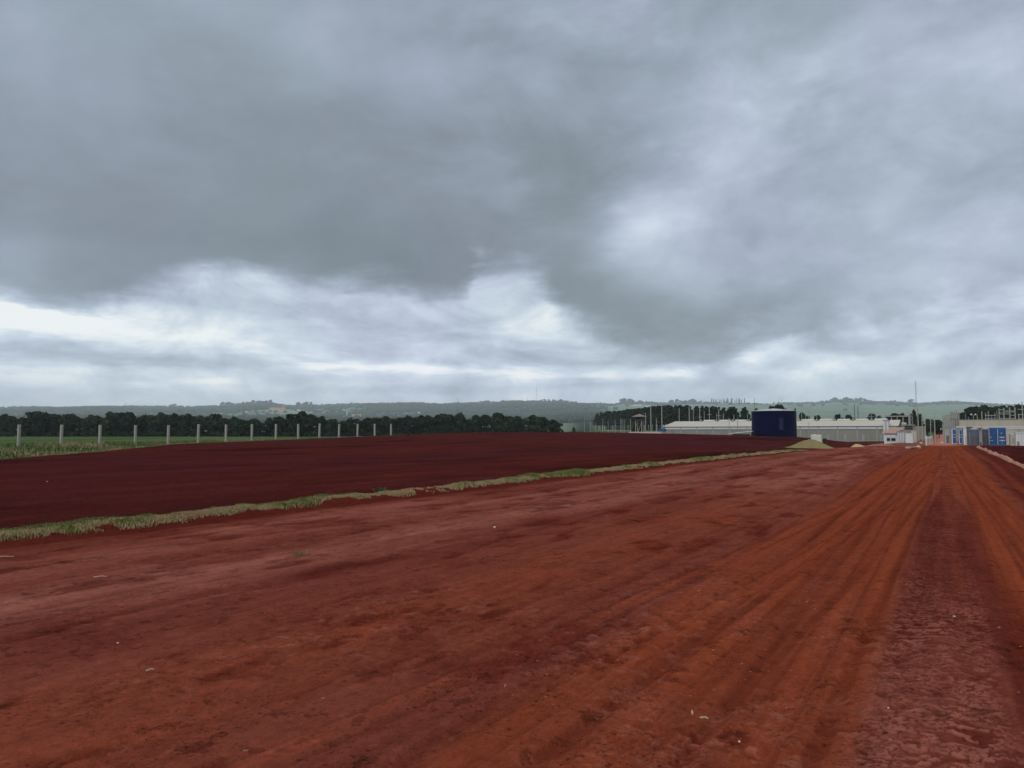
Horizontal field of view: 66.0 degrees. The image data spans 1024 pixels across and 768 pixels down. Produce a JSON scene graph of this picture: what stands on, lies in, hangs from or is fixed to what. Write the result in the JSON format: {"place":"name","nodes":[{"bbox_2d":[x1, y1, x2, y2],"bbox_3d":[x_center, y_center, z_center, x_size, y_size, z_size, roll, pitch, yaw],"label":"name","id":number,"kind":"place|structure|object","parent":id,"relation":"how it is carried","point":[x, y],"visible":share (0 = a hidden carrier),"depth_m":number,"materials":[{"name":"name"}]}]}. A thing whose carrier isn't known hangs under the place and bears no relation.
{"place":"outdoors","nodes":[
{"label":"outdoors","id":0,"kind":"place"},
{"bbox_2d":[0,432,880,529],"bbox_3d":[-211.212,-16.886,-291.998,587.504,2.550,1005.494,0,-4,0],"label":"field","id":1,"kind":"structure","parent":0,"point":[157,480],"depth_m":38.12,"materials":[{"name":"soil"}]},
{"bbox_2d":[728,431,756,435],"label":"shelter","id":2,"kind":"object","parent":1,"relation":"on","point":[753,433],"visible":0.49,"depth_m":175.15,"materials":[{"name":"white paint"}]},
{"bbox_2d":[751,407,796,436],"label":"water tank","id":3,"kind":"object","parent":1,"relation":"on","point":[773,422],"visible":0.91,"depth_m":173.64,"materials":[{"name":"blue paint"}]},
{"bbox_2d":[785,439,832,448],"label":"pile","id":4,"kind":"object","parent":1,"relation":"on","point":[810,443],"depth_m":89.81,"materials":[{"name":"sand"}]},
{"bbox_2d":[0,431,956,458],"bbox_3d":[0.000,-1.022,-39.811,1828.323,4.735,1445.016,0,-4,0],"label":"meadow","id":5,"kind":"structure","parent":0,"point":[7,440],"depth_m":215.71,"materials":[{"name":"plant"}]},
{"bbox_2d":[0,415,14,436],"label":"belt tree","id":6,"kind":"object","parent":5,"relation":"on","point":[3,427],"visible":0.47,"depth_m":331.23,"materials":[{"name":"green plant"}]},
{"bbox_2d":[3,417,21,436],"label":"belt tree","id":7,"kind":"object","parent":5,"relation":"on","point":[13,422],"visible":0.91,"depth_m":327.20,"materials":[{"name":"green plant"}]},
{"bbox_2d":[17,425,20,445],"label":"fence post","id":8,"kind":"object","parent":5,"relation":"on","point":[18,433],"visible":0.76,"depth_m":79.22,"materials":[{"name":"concrete"}]},
{"bbox_2d":[16,418,35,436],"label":"belt tree","id":9,"kind":"object","parent":5,"relation":"on","point":[26,421],"visible":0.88,"depth_m":329.71,"materials":[{"name":"green plant"}]},
{"bbox_2d":[23,411,43,436],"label":"belt tree","id":10,"kind":"object","parent":5,"relation":"on","point":[28,414],"visible":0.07,"depth_m":345.87,"materials":[{"name":"green plant"}]},
{"bbox_2d":[21,413,48,436],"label":"belt tree","id":11,"kind":"object","parent":5,"relation":"on","point":[35,417],"visible":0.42,"depth_m":332.26,"materials":[{"name":"green plant"}]},
{"bbox_2d":[31,412,53,436],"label":"belt tree","id":12,"kind":"object","parent":5,"relation":"on","point":[42,425],"visible":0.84,"depth_m":326.03,"materials":[{"name":"green plant"}]},
{"bbox_2d":[43,413,66,436],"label":"belt tree","id":13,"kind":"object","parent":5,"relation":"on","point":[55,423],"visible":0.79,"depth_m":326.62,"materials":[{"name":"green plant"}]},
{"bbox_2d":[57,416,77,436],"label":"belt tree","id":14,"kind":"object","parent":5,"relation":"on","point":[67,423],"visible":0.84,"depth_m":325.02,"materials":[{"name":"green plant"}]},
{"bbox_2d":[65,416,84,436],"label":"belt tree","id":15,"kind":"object","parent":5,"relation":"on","point":[78,420],"visible":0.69,"depth_m":328.98,"materials":[{"name":"green plant"}]},
{"bbox_2d":[79,417,93,436],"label":"belt tree","id":16,"kind":"object","parent":5,"relation":"on","point":[82,428],"visible":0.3,"depth_m":328.26,"materials":[{"name":"green plant"}]},
{"bbox_2d":[81,415,108,436],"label":"belt tree","id":17,"kind":"object","parent":5,"relation":"on","point":[92,430],"visible":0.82,"depth_m":326.17,"materials":[{"name":"green plant"}]},
{"bbox_2d":[98,411,118,436],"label":"belt tree","id":18,"kind":"object","parent":5,"relation":"on","point":[107,423],"visible":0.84,"depth_m":326.83,"materials":[{"name":"green plant"}]},
{"bbox_2d":[110,412,134,436],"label":"belt tree","id":19,"kind":"object","parent":5,"relation":"on","point":[117,431],"visible":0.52,"depth_m":328.77,"materials":[{"name":"green plant"}]},
{"bbox_2d":[118,413,141,436],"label":"belt tree","id":20,"kind":"object","parent":5,"relation":"on","point":[127,421],"visible":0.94,"depth_m":324.48,"materials":[{"name":"green plant"}]},
{"bbox_2d":[133,415,149,436],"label":"belt tree","id":21,"kind":"object","parent":5,"relation":"on","point":[142,423],"visible":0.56,"depth_m":330.45,"materials":[{"name":"green plant"}]},
{"bbox_2d":[144,415,163,436],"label":"belt tree","id":22,"kind":"object","parent":5,"relation":"on","point":[153,424],"visible":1,"depth_m":326.02,"materials":[{"name":"green plant"}]},
{"bbox_2d":[155,414,176,436],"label":"belt tree","id":23,"kind":"object","parent":5,"relation":"on","point":[161,430],"visible":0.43,"depth_m":329.46,"materials":[{"name":"green plant"}]},
{"bbox_2d":[160,413,185,436],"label":"belt tree","id":24,"kind":"object","parent":5,"relation":"on","point":[174,419],"visible":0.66,"depth_m":330.16,"materials":[{"name":"green plant"}]},
{"bbox_2d":[177,413,198,436],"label":"belt tree","id":25,"kind":"object","parent":5,"relation":"on","point":[187,429],"visible":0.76,"depth_m":328.02,"materials":[{"name":"green plant"}]},
{"bbox_2d":[188,418,208,436],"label":"belt tree","id":26,"kind":"object","parent":5,"relation":"on","point":[203,426],"visible":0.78,"depth_m":325.73,"materials":[{"name":"green plant"}]},
{"bbox_2d":[195,416,215,436],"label":"belt tree","id":27,"kind":"object","parent":5,"relation":"on","point":[206,419],"visible":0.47,"depth_m":330.57,"materials":[{"name":"green plant"}]},
{"bbox_2d":[207,417,227,436],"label":"belt tree","id":28,"kind":"object","parent":5,"relation":"on","point":[217,421],"visible":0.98,"depth_m":329.36,"materials":[{"name":"green plant"}]},
{"bbox_2d":[208,413,228,436],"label":"belt tree","id":29,"kind":"object","parent":5,"relation":"on","point":[212,416],"visible":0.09,"depth_m":345.08,"materials":[{"name":"green plant"}]},
{"bbox_2d":[218,420,236,436],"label":"belt tree","id":30,"kind":"object","parent":5,"relation":"on","point":[229,428],"visible":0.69,"depth_m":331.79,"materials":[{"name":"green plant"}]},
{"bbox_2d":[232,419,245,436],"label":"belt tree","id":31,"kind":"object","parent":5,"relation":"on","point":[237,424],"visible":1,"depth_m":327.21,"materials":[{"name":"green plant"}]},
{"bbox_2d":[239,420,254,436],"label":"belt tree","id":32,"kind":"object","parent":5,"relation":"on","point":[247,425],"visible":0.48,"depth_m":329.41,"materials":[{"name":"green plant"}]},
{"bbox_2d":[249,420,264,436],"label":"belt tree","id":33,"kind":"object","parent":5,"relation":"on","point":[258,427],"visible":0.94,"depth_m":325.98,"materials":[{"name":"green plant"}]},
{"bbox_2d":[262,417,274,436],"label":"belt tree","id":34,"kind":"object","parent":5,"relation":"on","point":[268,430],"visible":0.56,"depth_m":329.72,"materials":[{"name":"green plant"}]},
{"bbox_2d":[268,416,290,436],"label":"belt tree","id":35,"kind":"object","parent":5,"relation":"on","point":[279,421],"visible":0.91,"depth_m":326.34,"materials":[{"name":"green plant"}]},
{"bbox_2d":[281,419,303,436],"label":"belt tree","id":36,"kind":"object","parent":5,"relation":"on","point":[293,427],"visible":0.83,"depth_m":325.11,"materials":[{"name":"green plant"}]},
{"bbox_2d":[286,411,318,436],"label":"belt tree","id":37,"kind":"object","parent":5,"relation":"on","point":[299,417],"visible":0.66,"depth_m":324.79,"materials":[{"name":"green plant"}]},
{"bbox_2d":[300,415,323,436],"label":"belt tree","id":38,"kind":"object","parent":5,"relation":"on","point":[308,423],"visible":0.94,"depth_m":323.10,"materials":[{"name":"green plant"}]},
{"bbox_2d":[313,416,326,436],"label":"belt tree","id":39,"kind":"object","parent":5,"relation":"on","point":[322,421],"visible":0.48,"depth_m":327.44,"materials":[{"name":"green plant"}]},
{"bbox_2d":[323,419,342,436],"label":"belt tree","id":40,"kind":"object","parent":5,"relation":"on","point":[331,427],"visible":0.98,"depth_m":324.99,"materials":[{"name":"green plant"}]},
{"bbox_2d":[336,420,350,436],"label":"belt tree","id":41,"kind":"object","parent":5,"relation":"on","point":[344,430],"visible":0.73,"depth_m":331.20,"materials":[{"name":"green plant"}]},
{"bbox_2d":[348,418,364,436],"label":"belt tree","id":42,"kind":"object","parent":5,"relation":"on","point":[356,421],"visible":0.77,"depth_m":328.86,"materials":[{"name":"green plant"}]},
{"bbox_2d":[358,418,373,435],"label":"belt tree","id":43,"kind":"object","parent":5,"relation":"on","point":[366,423],"visible":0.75,"depth_m":328.67,"materials":[{"name":"green plant"}]},
{"bbox_2d":[367,417,388,435],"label":"belt tree","id":44,"kind":"object","parent":5,"relation":"on","point":[379,423],"visible":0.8,"depth_m":324.82,"materials":[{"name":"green plant"}]},
{"bbox_2d":[382,417,397,434],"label":"belt tree","id":45,"kind":"object","parent":5,"relation":"on","point":[388,420],"visible":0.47,"depth_m":331.39,"materials":[{"name":"green plant"}]},
{"bbox_2d":[390,417,405,434],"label":"belt tree","id":46,"kind":"object","parent":5,"relation":"on","point":[396,427],"visible":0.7,"depth_m":332.48,"materials":[{"name":"green plant"}]},
{"bbox_2d":[397,415,417,434],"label":"belt tree","id":47,"kind":"object","parent":5,"relation":"on","point":[409,421],"visible":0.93,"depth_m":327.89,"materials":[{"name":"green plant"}]},
{"bbox_2d":[412,417,426,433],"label":"belt tree","id":48,"kind":"object","parent":5,"relation":"on","point":[419,423],"visible":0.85,"depth_m":330.44,"materials":[{"name":"green plant"}]},
{"bbox_2d":[419,415,432,433],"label":"belt tree","id":49,"kind":"object","parent":5,"relation":"on","point":[427,430],"visible":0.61,"depth_m":331.08,"materials":[{"name":"green plant"}]},
{"bbox_2d":[427,415,448,433],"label":"belt tree","id":50,"kind":"object","parent":5,"relation":"on","point":[435,428],"visible":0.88,"depth_m":328.93,"materials":[{"name":"green plant"}]},
{"bbox_2d":[435,414,461,432],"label":"belt tree","id":51,"kind":"object","parent":5,"relation":"on","point":[450,419],"visible":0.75,"depth_m":329.12,"materials":[{"name":"green plant"}]},
{"bbox_2d":[451,415,471,432],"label":"belt tree","id":52,"kind":"object","parent":5,"relation":"on","point":[458,428],"visible":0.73,"depth_m":329.73,"materials":[{"name":"green plant"}]},
{"bbox_2d":[466,417,482,432],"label":"belt tree","id":53,"kind":"object","parent":5,"relation":"on","point":[473,426],"visible":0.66,"depth_m":331.78,"materials":[{"name":"green plant"}]},
{"bbox_2d":[477,415,493,432],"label":"belt tree","id":54,"kind":"object","parent":5,"relation":"on","point":[484,420],"visible":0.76,"depth_m":330.10,"materials":[{"name":"green plant"}]},
{"bbox_2d":[489,414,510,431],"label":"belt tree","id":55,"kind":"object","parent":5,"relation":"on","point":[497,426],"visible":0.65,"depth_m":329.98,"materials":[{"name":"green plant"}]},
{"bbox_2d":[503,416,521,431],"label":"belt tree","id":56,"kind":"object","parent":5,"relation":"on","point":[511,421],"visible":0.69,"depth_m":329.72,"materials":[{"name":"green plant"}]},
{"bbox_2d":[513,419,529,431],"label":"belt tree","id":57,"kind":"object","parent":5,"relation":"on","point":[521,423],"visible":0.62,"depth_m":328.03,"materials":[{"name":"green plant"}]},
{"bbox_2d":[523,415,543,431],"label":"belt tree","id":58,"kind":"object","parent":5,"relation":"on","point":[535,422],"visible":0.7,"depth_m":327.43,"materials":[{"name":"green plant"}]},
{"bbox_2d":[535,417,552,431],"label":"belt tree","id":59,"kind":"object","parent":5,"relation":"on","point":[545,425],"visible":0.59,"depth_m":329.64,"materials":[{"name":"green plant"}]},
{"bbox_2d":[547,419,562,431],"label":"belt tree","id":60,"kind":"object","parent":5,"relation":"on","point":[555,425],"visible":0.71,"depth_m":329.18,"materials":[{"name":"green plant"}]},
{"bbox_2d":[632,414,646,431],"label":"guard tower","id":61,"kind":"structure","parent":5,"relation":"on","point":[639,417],"depth_m":205.77,"materials":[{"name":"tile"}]},
{"bbox_2d":[698,407,718,420],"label":"leafy tree","id":62,"kind":"object","parent":5,"relation":"on","point":[713,411],"visible":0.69,"depth_m":298.52,"materials":[{"name":"green plant"}]},
{"bbox_2d":[724,409,736,420],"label":"leafy tree","id":63,"kind":"object","parent":5,"relation":"on","point":[731,414],"visible":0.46,"depth_m":289.35,"materials":[{"name":"green plant"}]},
{"bbox_2d":[884,415,911,424],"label":"open shed","id":64,"kind":"structure","parent":5,"relation":"on","point":[904,418],"depth_m":233.93,"materials":[{"name":"metal"}]},
{"bbox_2d":[910,409,916,425],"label":"leafy tree","id":65,"kind":"object","parent":5,"relation":"on","point":[914,417],"visible":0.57,"depth_m":249.06,"materials":[{"name":"green plant"}]},
{"bbox_2d":[921,419,935,435],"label":"leafy tree","id":66,"kind":"object","parent":5,"relation":"on","point":[928,425],"visible":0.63,"depth_m":258.72,"materials":[{"name":"green plant"}]},
{"bbox_2d":[962,407,978,419],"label":"leafy tree","id":67,"kind":"object","parent":5,"relation":"on","point":[969,411],"visible":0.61,"depth_m":298.51,"materials":[{"name":"green plant"}]},
{"bbox_2d":[975,404,993,419],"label":"leafy tree","id":68,"kind":"object","parent":5,"relation":"on","point":[983,409],"visible":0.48,"depth_m":292.12,"materials":[{"name":"green plant"}]},
{"bbox_2d":[987,406,1005,419],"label":"leafy tree","id":69,"kind":"object","parent":5,"relation":"on","point":[995,410],"visible":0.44,"depth_m":291.24,"materials":[{"name":"green plant"}]},
{"bbox_2d":[1002,405,1017,418],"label":"leafy tree","id":70,"kind":"object","parent":5,"relation":"on","point":[1006,410],"visible":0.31,"depth_m":300.13,"materials":[{"name":"green plant"}]},
{"bbox_2d":[1012,405,1023,417],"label":"leafy tree","id":71,"kind":"object","parent":5,"relation":"on","point":[1018,411],"visible":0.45,"depth_m":295.41,"materials":[{"name":"green plant"}]},
{"bbox_2d":[2,402,1006,436],"bbox_3d":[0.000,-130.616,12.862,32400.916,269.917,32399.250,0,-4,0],"label":"hills","id":72,"kind":"structure","parent":0,"point":[864,411],"depth_m":4127.54,"materials":[{"name":"plant"}]},
{"bbox_2d":[0,400,1021,422],"bbox_3d":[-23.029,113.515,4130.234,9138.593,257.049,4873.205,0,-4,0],"label":"woodland","id":73,"kind":"object","parent":72,"relation":"on","point":[564,412],"visible":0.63,"depth_m":4302.02,"materials":[{"name":"plant"}]},
{"bbox_2d":[652,405,667,424],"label":"pine tree","id":74,"kind":"object","parent":72,"relation":"on","point":[659,415],"visible":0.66,"depth_m":458.85,"materials":[{"name":"green plant"}]},
{"bbox_2d":[658,405,674,424],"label":"pine tree","id":75,"kind":"object","parent":72,"relation":"on","point":[667,412],"visible":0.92,"depth_m":451.86,"materials":[{"name":"green plant"}]},
{"bbox_2d":[668,406,682,423],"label":"pine tree","id":76,"kind":"object","parent":72,"relation":"on","point":[677,411],"visible":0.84,"depth_m":450.40,"materials":[{"name":"green plant"}]},
{"bbox_2d":[678,406,691,420],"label":"pine tree","id":77,"kind":"object","parent":72,"relation":"on","point":[685,414],"visible":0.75,"depth_m":445.69,"materials":[{"name":"green plant"}]},
{"bbox_2d":[0,433,1023,767],"bbox_3d":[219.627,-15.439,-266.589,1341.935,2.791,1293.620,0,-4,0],"label":"ground","id":78,"kind":"structure","parent":0,"point":[382,631],"depth_m":6.60,"materials":[{"name":"soil"}]},
{"bbox_2d":[0,449,805,541],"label":"grass","id":79,"kind":"structure","parent":78,"relation":"on","point":[50,528],"depth_m":16.13,"materials":[{"name":"plant"}]},
{"bbox_2d":[442,562,1023,767],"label":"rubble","id":80,"kind":"object","parent":78,"relation":"on","point":[831,649],"visible":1,"depth_m":5.31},
{"bbox_2d":[663,418,900,441],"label":"warehouse","id":81,"kind":"structure","parent":78,"relation":"on","point":[852,430],"depth_m":193.77,"materials":[{"name":"metal"}]},
{"bbox_2d":[882,430,899,443],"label":"tiled lodge","id":82,"kind":"structure","parent":78,"relation":"on","point":[890,436],"depth_m":164.19,"materials":[{"name":"white paint"}]},
{"bbox_2d":[896,431,906,442],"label":"white block","id":83,"kind":"structure","parent":78,"relation":"on","point":[901,437],"depth_m":162.26,"materials":[{"name":"paint"}]},
{"bbox_2d":[901,425,914,432],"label":"grey store","id":84,"kind":"structure","parent":78,"relation":"on","point":[908,428],"depth_m":189.03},
{"bbox_2d":[905,433,913,442],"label":"white box","id":85,"kind":"object","parent":78,"relation":"on","point":[909,437],"visible":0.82,"depth_m":157.35,"materials":[{"name":"paint"}]},
{"bbox_2d":[915,426,924,439],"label":"gate wall","id":86,"kind":"structure","parent":78,"relation":"on","point":[920,432],"depth_m":230.77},
{"bbox_2d":[931,420,943,437],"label":"leafy tree","id":87,"kind":"object","parent":78,"relation":"on","point":[938,424],"visible":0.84,"depth_m":260.77,"materials":[{"name":"green plant"}]},
{"bbox_2d":[943,425,951,440],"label":"grey fence","id":88,"kind":"object","parent":78,"relation":"on","point":[949,427],"visible":0.43,"depth_m":199.06,"materials":[{"name":"concrete"}]},
{"bbox_2d":[942,413,958,439],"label":"frame","id":89,"kind":"object","parent":78,"relation":"on","point":[946,416],"visible":0.34,"depth_m":207.12,"materials":[{"name":"metal"}]},
{"bbox_2d":[949,410,959,440],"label":"substation frame","id":90,"kind":"object","parent":78,"relation":"on","point":[954,415],"visible":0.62,"depth_m":204.20,"materials":[{"name":"metal"}]},
{"bbox_2d":[966,425,972,444],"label":"grey cistern","id":91,"kind":"object","parent":78,"relation":"on","point":[968,433],"visible":0.7,"depth_m":121.51,"materials":[{"name":"plastic"}]},
{"bbox_2d":[956,426,1023,441],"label":"long shed","id":92,"kind":"structure","parent":78,"relation":"on","point":[961,427],"depth_m":172.97,"materials":[{"name":"metal"}]},
{"bbox_2d":[960,419,1023,425],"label":"perimeter wall","id":93,"kind":"structure","parent":78,"relation":"on","point":[1007,422],"depth_m":205.83,"materials":[{"name":"concrete"}]},
{"bbox_2d":[988,428,1006,444],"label":"shipping container","id":94,"kind":"object","parent":78,"relation":"on","point":[997,436],"visible":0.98,"depth_m":119.22,"materials":[{"name":"metal"}]},
{"bbox_2d":[989,429,997,443],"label":"door","id":95,"kind":"structure","parent":94,"relation":"in","point":[992,432],"depth_m":119.44,"materials":[{"name":"blue paint"}]},
{"bbox_2d":[998,429,1005,444],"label":"door","id":96,"kind":"structure","parent":94,"relation":"in","point":[1001,432],"depth_m":118.93,"materials":[{"name":"blue paint"}]},
{"bbox_2d":[998,407,1015,418],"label":"substation frame","id":97,"kind":"object","parent":78,"relation":"on","point":[1003,409],"visible":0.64,"depth_m":214.73,"materials":[{"name":"metal"}]},
{"bbox_2d":[1006,428,1023,444],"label":"cream container","id":98,"kind":"object","parent":78,"relation":"on","point":[1010,431],"depth_m":127.43,"materials":[{"name":"metal"}]},
{"bbox_2d":[0,0,1023,407],"label":"sky","id":99,"kind":"structure","parent":0,"point":[203,202],"materials":[{"name":"grey"}]},
{"bbox_2d":[951,428,955,443],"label":"portable toilet","id":100,"kind":"object","parent":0,"point":[953,430],"visible":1,"depth_m":144.50,"materials":[{"name":"blue paint"}]},
{"bbox_2d":[970,445,1023,463],"bbox_3d":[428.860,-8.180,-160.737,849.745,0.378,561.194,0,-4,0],"label":"field","id":101,"kind":"structure","parent":0,"point":[1015,453],"depth_m":71.00,"materials":[{"name":"soil"}]},
{"bbox_2d":[969,427,978,445],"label":"grey cistern","id":102,"kind":"object","parent":101,"relation":"on","point":[974,435],"visible":0.91,"depth_m":115.28,"materials":[{"name":"plastic"}]},
{"bbox_2d":[982,427,988,444],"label":"grey cistern","id":103,"kind":"object","parent":101,"relation":"on","point":[985,437],"visible":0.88,"depth_m":118.40,"materials":[{"name":"plastic"}]},
{"bbox_2d":[976,445,1023,467],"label":"earth bank","id":104,"kind":"structure","parent":101,"relation":"on","point":[1008,459],"depth_m":49.48,"materials":[{"name":"soil"}]},
{"bbox_2d":[1009,434,1015,445],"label":"white cabinet","id":105,"kind":"object","parent":101,"relation":"on","point":[1012,439],"visible":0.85,"depth_m":116.59,"materials":[{"name":"paint"}]},
{"bbox_2d":[1014,432,1023,445],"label":"white container","id":106,"kind":"object","parent":101,"relation":"on","point":[1019,438],"visible":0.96,"depth_m":115.49,"materials":[{"name":"metal"}]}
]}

